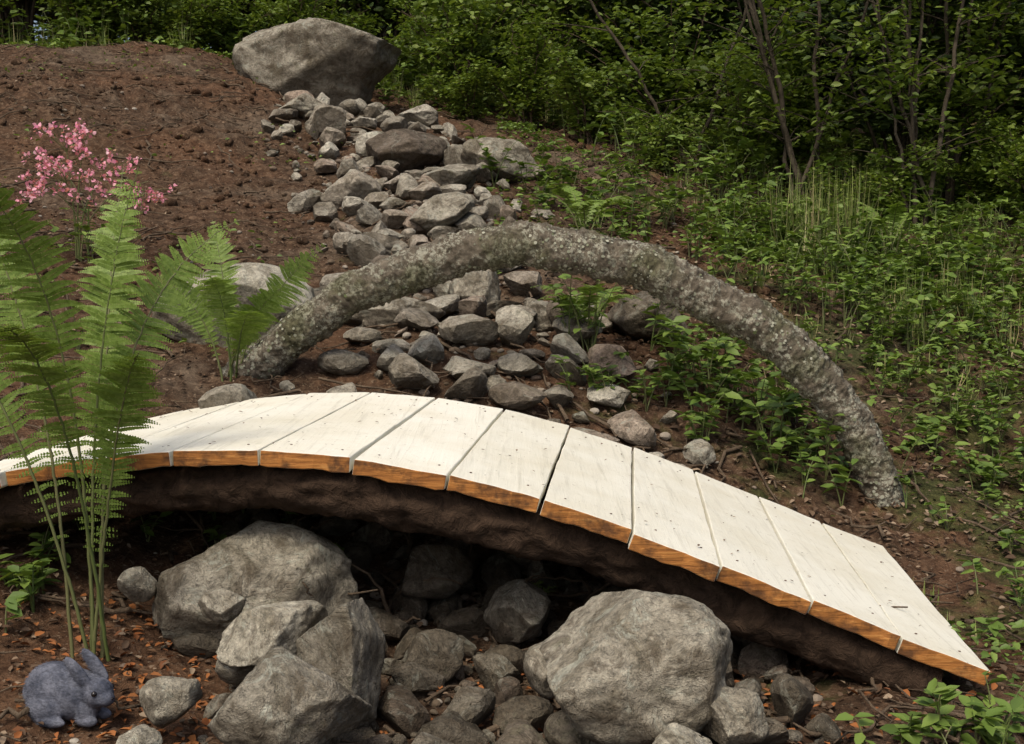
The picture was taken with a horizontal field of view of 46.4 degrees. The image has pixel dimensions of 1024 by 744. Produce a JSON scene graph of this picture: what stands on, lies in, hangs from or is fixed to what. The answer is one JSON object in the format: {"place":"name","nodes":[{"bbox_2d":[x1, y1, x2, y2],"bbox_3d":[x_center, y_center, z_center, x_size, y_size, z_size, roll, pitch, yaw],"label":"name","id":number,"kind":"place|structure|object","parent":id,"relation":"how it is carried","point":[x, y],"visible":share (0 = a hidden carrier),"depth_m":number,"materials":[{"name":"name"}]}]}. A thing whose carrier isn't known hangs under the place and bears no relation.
{"place":"outdoors","nodes":[
{"label":"outdoors","id":0,"kind":"place"},
{"bbox_2d":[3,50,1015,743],"bbox_3d":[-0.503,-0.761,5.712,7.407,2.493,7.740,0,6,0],"label":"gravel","id":1,"kind":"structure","parent":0,"point":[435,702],"depth_m":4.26,"materials":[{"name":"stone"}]},
{"bbox_2d":[0,41,1023,743],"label":"ground","id":2,"kind":"structure","parent":0,"point":[194,383],"depth_m":4.36,"materials":[{"name":"soil"}]},
{"bbox_2d":[21,648,114,728],"bbox_3d":[-0.840,0.596,2.264,0.228,0.145,0.114,2,6,17],"label":"grey rabbit","id":3,"kind":"object","parent":2,"relation":"on","point":[55,694],"visible":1,"depth_m":2.23},
{"bbox_2d":[36,0,115,45],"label":"shrub","id":4,"kind":"object","parent":2,"relation":"on","point":[66,4],"visible":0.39,"depth_m":9.51,"materials":[{"name":"green plant"}]},
{"bbox_2d":[10,118,176,261],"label":"pink flowers","id":5,"kind":"object","parent":2,"relation":"on","point":[32,194],"visible":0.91,"depth_m":4.92,"materials":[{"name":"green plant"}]},
{"bbox_2d":[0,168,239,660],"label":"ostrich fern","id":6,"kind":"object","parent":2,"relation":"on","point":[122,372],"visible":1,"depth_m":2.42,"materials":[{"name":"green plant"}]},
{"bbox_2d":[117,566,157,601],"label":"stone","id":7,"kind":"object","parent":2,"relation":"on","point":[137,584],"visible":0.98,"depth_m":2.66,"materials":[{"name":"stone"}]},
{"bbox_2d":[105,0,170,41],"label":"shrub","id":8,"kind":"object","parent":2,"relation":"on","point":[143,23],"visible":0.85,"depth_m":9.57,"materials":[{"name":"green plant"}]},
{"bbox_2d":[116,724,162,743],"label":"stone","id":9,"kind":"object","parent":2,"relation":"on","point":[143,734],"visible":1,"depth_m":2.10,"materials":[{"name":"stone"}]},
{"bbox_2d":[139,676,202,727],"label":"stone","id":10,"kind":"object","parent":2,"relation":"on","point":[165,701],"visible":1,"depth_m":2.19,"materials":[{"name":"stone"}]},
{"bbox_2d":[158,0,251,50],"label":"shrub","id":11,"kind":"object","parent":2,"relation":"on","point":[196,22],"visible":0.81,"depth_m":9.51,"materials":[{"name":"green plant"}]},
{"bbox_2d":[197,588,246,622],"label":"stone","id":12,"kind":"object","parent":2,"relation":"on","point":[222,605],"visible":0.96,"depth_m":2.45,"materials":[{"name":"stone"}]},
{"bbox_2d":[177,0,286,57],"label":"shrub","id":13,"kind":"object","parent":2,"relation":"on","point":[226,28],"visible":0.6,"depth_m":9.76,"materials":[{"name":"green plant"}]},
{"bbox_2d":[152,262,314,347],"bbox_3d":[-0.999,-0.209,4.418,0.590,0.393,0.435,0,6,0],"label":"boulder","id":14,"kind":"object","parent":2,"relation":"on","point":[253,277],"visible":0.23,"depth_m":4.24,"materials":[{"name":"stone"}]},
{"bbox_2d":[215,660,254,685],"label":"stone","id":15,"kind":"object","parent":2,"relation":"on","point":[236,676],"visible":0.27,"depth_m":2.38,"materials":[{"name":"stone"}]},
{"bbox_2d":[215,600,327,666],"bbox_3d":[-0.487,0.524,2.400,0.199,0.142,0.179,4,7,38],"label":"boulder","id":16,"kind":"object","parent":15,"relation":"on","point":[252,636],"visible":0.7,"depth_m":2.34,"materials":[{"name":"stone"}]},
{"bbox_2d":[156,220,325,381],"bbox_3d":[-0.895,-0.227,3.929,0.416,0.550,0.381,3,7,32],"label":"wood fern","id":17,"kind":"object","parent":2,"relation":"on","point":[242,326],"visible":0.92,"depth_m":3.93,"materials":[{"name":"green plant"}]},
{"bbox_2d":[152,520,358,639],"bbox_3d":[-0.589,0.507,2.752,0.470,0.330,0.363,0,6,0],"label":"boulder","id":18,"kind":"object","parent":2,"relation":"on","point":[259,562],"visible":0.7,"depth_m":2.64,"materials":[{"name":"stone"}]},
{"bbox_2d":[278,93,321,117],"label":"boulder","id":19,"kind":"object","parent":2,"relation":"on","point":[303,103],"visible":0.59,"depth_m":7.66,"materials":[{"name":"stone"}]},
{"bbox_2d":[232,17,401,105],"bbox_3d":[-1.433,-2.259,8.893,1.234,0.702,0.862,0,6,0],"label":"boulder","id":20,"kind":"object","parent":2,"relation":"on","point":[337,63],"visible":0.86,"depth_m":8.55,"materials":[{"name":"stone"}]},
{"bbox_2d":[309,104,346,133],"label":"boulder","id":21,"kind":"object","parent":2,"relation":"on","point":[323,116],"visible":0.74,"depth_m":7.29,"materials":[{"name":"stone"}]},
{"bbox_2d":[313,285,361,325],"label":"boulder","id":22,"kind":"object","parent":2,"relation":"on","point":[355,319],"visible":0.09,"depth_m":4.50,"materials":[{"name":"stone"}]},
{"bbox_2d":[310,0,370,21],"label":"shrub","id":23,"kind":"object","parent":2,"relation":"on","point":[326,6],"visible":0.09,"depth_m":12.32,"materials":[{"name":"green plant"}]},
{"bbox_2d":[296,597,385,726],"bbox_3d":[-0.338,0.573,2.373,0.209,0.277,0.185,5,7,40],"label":"boulder","id":24,"kind":"object","parent":2,"relation":"on","point":[344,645],"visible":0.54,"depth_m":2.30,"materials":[{"name":"stone"}]},
{"bbox_2d":[320,169,381,210],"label":"boulder","id":25,"kind":"object","parent":2,"relation":"on","point":[356,183],"visible":0.68,"depth_m":6.06,"materials":[{"name":"stone"}]},
{"bbox_2d":[342,232,408,255],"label":"boulder","id":26,"kind":"object","parent":2,"relation":"on","point":[387,242],"visible":0.3,"depth_m":5.21,"materials":[{"name":"stone"}]},
{"bbox_2d":[323,0,430,81],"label":"shrub","id":27,"kind":"object","parent":2,"relation":"on","point":[381,10],"visible":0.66,"depth_m":11.81,"materials":[{"name":"green plant"}]},
{"bbox_2d":[368,2,427,77],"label":"shrub","id":28,"kind":"object","parent":2,"relation":"on","point":[400,34],"depth_m":13.77,"materials":[{"name":"green plant"}]},
{"bbox_2d":[358,296,445,329],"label":"boulder","id":29,"kind":"object","parent":2,"relation":"on","point":[387,313],"visible":0.5,"depth_m":4.47,"materials":[{"name":"stone"}]},
{"bbox_2d":[365,129,447,171],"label":"boulder","id":30,"kind":"object","parent":2,"relation":"on","point":[406,149],"visible":0.72,"depth_m":6.79,"materials":[{"name":"stone"}]},
{"bbox_2d":[397,104,438,127],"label":"boulder","id":31,"kind":"object","parent":2,"relation":"on","point":[425,115],"visible":0.66,"depth_m":7.77,"materials":[{"name":"stone"}]},
{"bbox_2d":[406,629,464,682],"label":"stone","id":32,"kind":"object","parent":2,"relation":"on","point":[440,651],"visible":0.8,"depth_m":2.54,"materials":[{"name":"grey stone"}]},
{"bbox_2d":[401,544,472,598],"bbox_3d":[-0.189,0.505,3.005,0.183,0.146,0.171,0,6,0],"label":"stone","id":33,"kind":"object","parent":2,"relation":"on","point":[428,561],"visible":0.98,"depth_m":2.96,"materials":[{"name":"grey stone"}]},
{"bbox_2d":[409,192,476,232],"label":"boulder","id":34,"kind":"object","parent":2,"relation":"on","point":[449,209],"visible":0.92,"depth_m":5.56,"materials":[{"name":"stone"}]},
{"bbox_2d":[387,1,505,113],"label":"shrub","id":35,"kind":"object","parent":2,"relation":"on","point":[456,41],"visible":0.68,"depth_m":9.17,"materials":[{"name":"green plant"}]},
{"bbox_2d":[420,164,481,185],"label":"boulder","id":36,"kind":"object","parent":2,"relation":"on","point":[463,174],"visible":0.77,"depth_m":6.33,"materials":[{"name":"stone"}]},
{"bbox_2d":[407,58,498,120],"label":"shrub","id":37,"kind":"object","parent":2,"relation":"on","point":[464,107],"visible":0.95,"depth_m":8.80,"materials":[{"name":"green plant"}]},
{"bbox_2d":[198,90,715,468],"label":"stream stones","id":38,"kind":"object","parent":2,"relation":"on","point":[513,322],"visible":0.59,"depth_m":4.37,"materials":[{"name":"grey stone"}]},
{"bbox_2d":[400,0,528,93],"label":"shrub","id":39,"kind":"object","parent":2,"relation":"on","point":[481,35],"visible":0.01,"depth_m":12.10,"materials":[{"name":"green plant"}]},
{"bbox_2d":[447,269,500,316],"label":"boulder","id":40,"kind":"object","parent":2,"relation":"on","point":[478,283],"visible":0.56,"depth_m":4.67,"materials":[{"name":"stone"}]},
{"bbox_2d":[0,392,989,698],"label":"wooden footbridge","id":41,"kind":"object","parent":2,"relation":"on","point":[742,564],"visible":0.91,"depth_m":2.65,"materials":[{"name":"white paint"}]},
{"bbox_2d":[460,137,538,182],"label":"boulder","id":42,"kind":"object","parent":2,"relation":"on","point":[472,152],"visible":0.65,"depth_m":6.60,"materials":[{"name":"stone"}]},
{"bbox_2d":[161,508,841,743],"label":"gully stones","id":43,"kind":"object","parent":2,"relation":"on","point":[520,717],"visible":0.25,"depth_m":2.57,"materials":[{"name":"grey stone"}]},
{"bbox_2d":[207,646,372,743],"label":"boulder","id":44,"kind":"object","parent":43,"relation":"on","point":[280,695],"visible":1,"depth_m":2.04,"materials":[{"name":"stone"}]},
{"bbox_2d":[653,722,711,743],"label":"boulder","id":45,"kind":"object","parent":43,"relation":"on","point":[673,733],"visible":1,"depth_m":2.05,"materials":[{"name":"stone"}]},
{"bbox_2d":[0,0,1020,146],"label":"forest undergrowth","id":46,"kind":"object","parent":2,"relation":"on","point":[294,11],"visible":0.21,"depth_m":10.08,"materials":[{"name":"green plant"}]},
{"bbox_2d":[0,2,1023,743],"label":"herb plants","id":47,"kind":"object","parent":2,"relation":"on","point":[988,728],"visible":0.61,"depth_m":5.25,"materials":[{"name":"green plant"}]},
{"bbox_2d":[0,32,1023,682],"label":"ground cover","id":48,"kind":"object","parent":2,"relation":"on","point":[956,208],"visible":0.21,"depth_m":5.87,"materials":[{"name":"green plant"}]},
{"bbox_2d":[0,43,1023,743],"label":"fallen twigs","id":49,"kind":"object","parent":2,"relation":"on","point":[590,593],"visible":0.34,"depth_m":3.87,"materials":[{"name":"brown wood"}]},
{"bbox_2d":[0,41,1023,743],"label":"leaf litter","id":50,"kind":"object","parent":2,"relation":"on","point":[194,659],"visible":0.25,"depth_m":3.62,"materials":[{"name":"brown plant"}]},
{"bbox_2d":[2,17,1023,642],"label":"grass","id":51,"kind":"structure","parent":2,"relation":"on","point":[812,223],"depth_m":6.14,"materials":[{"name":"green plant"}]},
{"bbox_2d":[483,579,550,643],"bbox_3d":[0.014,0.567,2.828,0.159,0.135,0.149,3,6,25],"label":"stone","id":52,"kind":"object","parent":2,"relation":"on","point":[520,608],"visible":0.98,"depth_m":2.79,"materials":[{"name":"stone"}]},
{"bbox_2d":[455,8,611,129],"bbox_3d":[0.223,-2.171,8.834,1.227,0.951,0.878,2,6,23],"label":"shrub","id":53,"kind":"object","parent":2,"relation":"on","point":[521,80],"visible":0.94,"depth_m":8.71,"materials":[{"name":"green plant"}]},
{"bbox_2d":[523,641,554,698],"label":"stone","id":54,"kind":"object","parent":2,"relation":"on","point":[534,667],"visible":0.44,"depth_m":2.47,"materials":[{"name":"stone"}]},
{"bbox_2d":[528,300,553,331],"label":"boulder","id":55,"kind":"object","parent":2,"relation":"on","point":[543,323],"visible":0.29,"depth_m":4.54,"materials":[{"name":"stone"}]},
{"bbox_2d":[221,220,905,507],"bbox_3d":[0.089,-0.013,3.960,2.401,0.978,0.184,1,6,6],"label":"arched log rail","id":56,"kind":"object","parent":2,"relation":"on","point":[809,368],"visible":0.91,"depth_m":3.85,"materials":[{"name":"grey wood"}]},
{"bbox_2d":[511,0,617,100],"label":"shrub","id":57,"kind":"object","parent":2,"relation":"on","point":[562,35],"visible":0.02,"depth_m":12.05,"materials":[{"name":"green plant"}]},
{"bbox_2d":[535,184,635,229],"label":"fern","id":58,"kind":"object","parent":2,"relation":"on","point":[578,206],"visible":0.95,"depth_m":5.52,"materials":[{"name":"green plant"}]},
{"bbox_2d":[530,283,641,349],"bbox_3d":[0.276,-0.198,4.338,0.418,0.257,0.407,0,6,0],"label":"fern","id":59,"kind":"object","parent":2,"relation":"on","point":[590,289],"visible":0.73,"depth_m":4.30,"materials":[{"name":"green plant"}]},
{"bbox_2d":[532,47,640,144],"bbox_3d":[0.521,-1.832,8.207,0.724,0.720,0.984,1,6,14],"label":"shrub","id":60,"kind":"object","parent":2,"relation":"on","point":[586,82],"visible":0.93,"depth_m":8.12,"materials":[{"name":"green plant"}]},
{"bbox_2d":[540,589,732,743],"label":"boulder","id":61,"kind":"object","parent":2,"relation":"on","point":[632,666],"visible":1,"depth_m":2.12,"materials":[{"name":"stone"}]},
{"bbox_2d":[535,0,758,154],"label":"shrub","id":62,"kind":"object","parent":2,"relation":"on","point":[671,83],"visible":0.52,"depth_m":8.50,"materials":[{"name":"green plant"}]},
{"bbox_2d":[607,291,687,340],"bbox_3d":[0.523,-0.219,4.642,0.323,0.202,0.300,0,6,0],"label":"boulder","id":63,"kind":"object","parent":2,"relation":"on","point":[627,318],"visible":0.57,"depth_m":4.54,"materials":[{"name":"stone"}]},
{"bbox_2d":[553,0,755,119],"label":"shrub","id":64,"kind":"object","parent":2,"relation":"on","point":[584,8],"visible":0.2,"depth_m":9.78,"materials":[{"name":"green plant"}]},
{"bbox_2d":[626,109,720,173],"bbox_3d":[0.966,-1.420,7.482,0.599,0.494,0.452,5,7,41],"label":"shrub","id":65,"kind":"object","parent":2,"relation":"on","point":[661,132],"visible":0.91,"depth_m":7.42,"materials":[{"name":"green plant"}]},
{"bbox_2d":[563,0,885,135],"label":"shrub","id":66,"kind":"object","parent":2,"relation":"on","point":[725,16],"visible":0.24,"depth_m":9.23,"materials":[{"name":"green plant"}]},
{"bbox_2d":[703,686,769,743],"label":"boulder","id":67,"kind":"object","parent":2,"relation":"on","point":[738,716],"visible":0.88,"depth_m":2.12,"materials":[{"name":"stone"}]},
{"bbox_2d":[697,56,807,186],"bbox_3d":[1.548,-1.568,7.556,0.686,0.893,0.934,0,6,3],"label":"shrub","id":68,"kind":"object","parent":2,"relation":"on","point":[733,133],"visible":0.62,"depth_m":7.57,"materials":[{"name":"green plant"}]},
{"bbox_2d":[503,0,1023,233],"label":"sapling clump","id":69,"kind":"object","parent":2,"relation":"on","point":[913,67],"visible":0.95,"depth_m":7.06,"materials":[{"name":"green plant"}]},
{"bbox_2d":[664,0,892,136],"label":"shrub","id":70,"kind":"object","parent":2,"relation":"on","point":[861,71],"visible":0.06,"depth_m":10.16,"materials":[{"name":"green plant"}]},
{"bbox_2d":[718,9,891,181],"bbox_3d":[1.776,-1.823,8.171,1.026,1.230,1.410,-3,6,-28],"label":"shrub","id":71,"kind":"object","parent":2,"relation":"on","point":[801,147],"visible":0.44,"depth_m":8.01,"materials":[{"name":"green plant"}]},
{"bbox_2d":[803,166,909,227],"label":"grass","id":72,"kind":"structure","parent":2,"relation":"on","point":[889,196],"depth_m":6.80,"materials":[{"name":"green plant"}]},
{"bbox_2d":[844,201,935,258],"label":"fern","id":73,"kind":"object","parent":2,"relation":"on","point":[894,217],"visible":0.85,"depth_m":6.11,"materials":[{"name":"green plant"}]},
{"bbox_2d":[765,0,1023,182],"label":"shrub","id":74,"kind":"object","parent":2,"relation":"on","point":[875,119],"visible":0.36,"depth_m":7.73,"materials":[{"name":"green plant"}]},
{"bbox_2d":[862,134,959,219],"bbox_3d":[2.364,-1.113,7.103,0.543,0.575,0.737,2,6,24],"label":"shrub","id":75,"kind":"object","parent":2,"relation":"on","point":[924,170],"visible":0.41,"depth_m":6.97,"materials":[{"name":"green plant"}]},
{"bbox_2d":[830,0,1023,164],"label":"shrub","id":76,"kind":"object","parent":2,"relation":"on","point":[876,63],"visible":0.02,"depth_m":9.18,"materials":[{"name":"green plant"}]},
{"bbox_2d":[871,4,1023,206],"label":"shrub","id":77,"kind":"object","parent":2,"relation":"on","point":[977,92],"visible":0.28,"depth_m":7.43,"materials":[{"name":"green plant"}]},
{"bbox_2d":[922,110,1023,209],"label":"shrub","id":78,"kind":"object","parent":2,"relation":"on","point":[982,191],"visible":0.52,"depth_m":7.23,"materials":[{"name":"green plant"}]},
{"bbox_2d":[940,0,1023,81],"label":"shrub","id":79,"kind":"object","parent":2,"relation":"on","point":[1006,10],"visible":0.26,"depth_m":7.60,"materials":[{"name":"green plant"}]},
{"bbox_2d":[959,121,1023,228],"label":"shrub","id":80,"kind":"object","parent":2,"relation":"on","point":[1010,173],"visible":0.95,"depth_m":6.91,"materials":[{"name":"green plant"}]},
{"bbox_2d":[966,11,1023,139],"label":"shrub","id":81,"kind":"object","parent":2,"relation":"on","point":[1018,43],"visible":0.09,"depth_m":7.66,"materials":[{"name":"green plant"}]}
]}

